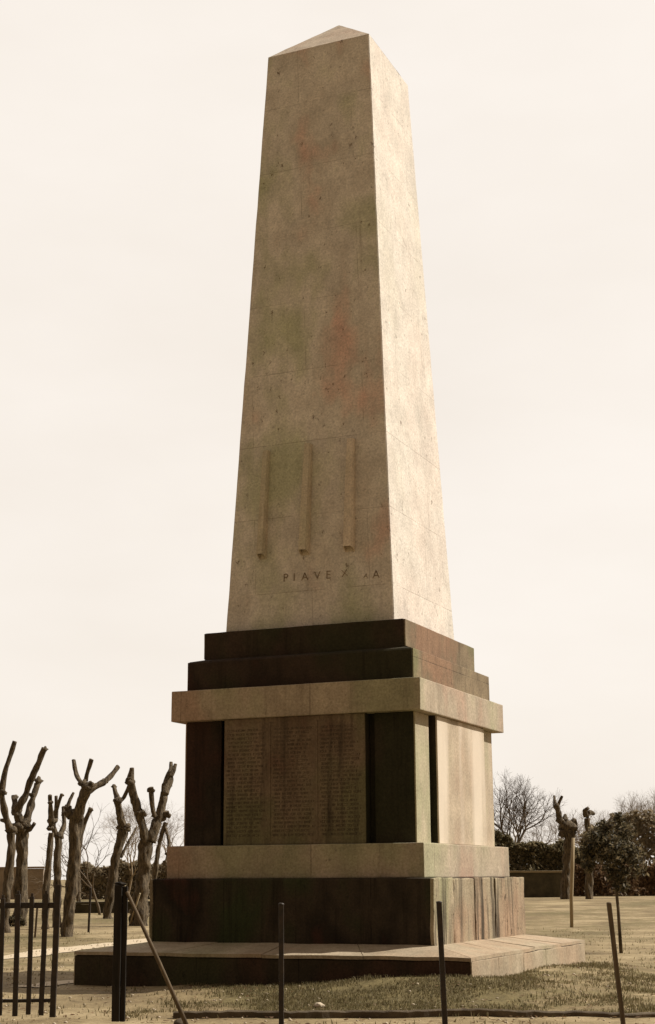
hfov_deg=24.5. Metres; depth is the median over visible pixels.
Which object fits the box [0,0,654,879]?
sky
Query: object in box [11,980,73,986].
path
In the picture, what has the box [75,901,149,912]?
garden wall
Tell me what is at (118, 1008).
gate post
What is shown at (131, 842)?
bare tree
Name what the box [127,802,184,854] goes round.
bare tree
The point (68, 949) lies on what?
path
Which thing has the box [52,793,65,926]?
pollarded tree
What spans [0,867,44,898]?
masonry wall
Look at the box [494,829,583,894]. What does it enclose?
hedge
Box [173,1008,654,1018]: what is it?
kerb
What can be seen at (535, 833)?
bare tree
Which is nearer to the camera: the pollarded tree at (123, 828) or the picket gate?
the picket gate
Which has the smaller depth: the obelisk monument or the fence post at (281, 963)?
the fence post at (281, 963)
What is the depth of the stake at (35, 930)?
42.92 m
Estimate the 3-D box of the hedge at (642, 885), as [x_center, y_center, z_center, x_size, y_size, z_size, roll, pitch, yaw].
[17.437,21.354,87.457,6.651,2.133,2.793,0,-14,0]
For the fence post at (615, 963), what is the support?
on the ground at (549, 915)
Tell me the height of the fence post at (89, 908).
1.488 m
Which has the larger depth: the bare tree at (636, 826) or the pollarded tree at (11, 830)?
the bare tree at (636, 826)
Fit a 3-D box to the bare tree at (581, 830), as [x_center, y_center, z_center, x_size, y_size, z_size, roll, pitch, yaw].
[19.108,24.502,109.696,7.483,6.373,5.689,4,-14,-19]
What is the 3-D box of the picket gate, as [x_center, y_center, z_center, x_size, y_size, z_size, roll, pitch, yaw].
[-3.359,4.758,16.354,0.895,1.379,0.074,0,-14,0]
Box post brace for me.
[125,891,187,1023]
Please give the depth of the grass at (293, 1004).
20.24 m
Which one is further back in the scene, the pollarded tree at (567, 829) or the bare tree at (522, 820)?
the bare tree at (522, 820)
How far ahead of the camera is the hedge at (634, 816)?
96.14 m
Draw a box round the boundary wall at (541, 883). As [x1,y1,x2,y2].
[509,871,561,896]
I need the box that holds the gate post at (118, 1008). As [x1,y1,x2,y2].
[111,882,127,1021]
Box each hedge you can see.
[80,859,166,899]
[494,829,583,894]
[573,863,654,895]
[578,809,654,894]
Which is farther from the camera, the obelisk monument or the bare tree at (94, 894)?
the bare tree at (94, 894)
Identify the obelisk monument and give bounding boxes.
[74,25,584,986]
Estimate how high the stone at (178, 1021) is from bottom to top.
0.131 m
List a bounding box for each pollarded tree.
[0,741,17,932]
[11,746,47,925]
[41,794,55,928]
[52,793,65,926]
[60,758,119,936]
[76,807,92,901]
[103,784,137,918]
[125,762,176,925]
[152,822,169,878]
[553,795,577,898]
[582,807,594,898]
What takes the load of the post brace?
on the ground at (549, 915)
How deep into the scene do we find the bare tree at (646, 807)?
103.11 m
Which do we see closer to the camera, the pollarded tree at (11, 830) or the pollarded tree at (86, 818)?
the pollarded tree at (11, 830)
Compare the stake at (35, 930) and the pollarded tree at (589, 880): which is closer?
the stake at (35, 930)
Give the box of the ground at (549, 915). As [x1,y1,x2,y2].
[0,880,654,1023]
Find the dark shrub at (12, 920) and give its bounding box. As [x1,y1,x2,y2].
[9,914,26,926]
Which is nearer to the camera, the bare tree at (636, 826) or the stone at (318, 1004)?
the stone at (318, 1004)
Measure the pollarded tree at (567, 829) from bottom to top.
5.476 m
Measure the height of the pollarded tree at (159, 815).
5.592 m
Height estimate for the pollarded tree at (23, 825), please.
6.120 m
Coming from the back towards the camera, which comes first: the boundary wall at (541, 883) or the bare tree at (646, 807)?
the bare tree at (646, 807)
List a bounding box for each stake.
[34,908,37,937]
[130,893,140,923]
[569,838,574,926]
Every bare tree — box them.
[28,804,115,914]
[91,802,173,892]
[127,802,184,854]
[493,772,568,842]
[513,812,581,844]
[533,805,609,862]
[594,790,654,841]
[611,802,654,862]
[623,795,654,836]
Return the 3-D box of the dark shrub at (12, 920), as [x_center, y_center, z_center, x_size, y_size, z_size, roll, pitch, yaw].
[-10.521,13.754,50.663,0.802,0.537,0.540,-11,-17,37]
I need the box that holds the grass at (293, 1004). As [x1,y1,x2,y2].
[1,928,654,1023]
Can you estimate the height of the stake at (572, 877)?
2.868 m
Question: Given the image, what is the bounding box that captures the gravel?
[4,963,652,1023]
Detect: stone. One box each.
[173,1018,182,1023]
[314,1002,324,1007]
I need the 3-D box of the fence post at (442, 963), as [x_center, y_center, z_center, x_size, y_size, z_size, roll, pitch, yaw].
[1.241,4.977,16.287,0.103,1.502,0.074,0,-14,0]
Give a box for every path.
[4,938,146,958]
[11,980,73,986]
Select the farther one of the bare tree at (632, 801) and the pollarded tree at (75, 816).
the bare tree at (632, 801)
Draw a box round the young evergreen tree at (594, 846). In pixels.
[575,811,648,952]
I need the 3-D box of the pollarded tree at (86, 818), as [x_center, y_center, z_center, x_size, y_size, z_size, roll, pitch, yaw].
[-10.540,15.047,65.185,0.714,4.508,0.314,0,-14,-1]
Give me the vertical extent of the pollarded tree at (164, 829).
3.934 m
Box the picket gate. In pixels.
[0,885,60,1016]
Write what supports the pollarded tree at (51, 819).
on the ground at (549, 915)
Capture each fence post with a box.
[87,887,91,931]
[279,903,283,1023]
[436,901,447,1023]
[606,902,625,1023]
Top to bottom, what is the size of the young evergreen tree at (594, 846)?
3.087 m
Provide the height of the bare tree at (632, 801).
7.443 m
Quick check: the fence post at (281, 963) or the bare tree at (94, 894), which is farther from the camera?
the bare tree at (94, 894)
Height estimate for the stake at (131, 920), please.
1.164 m

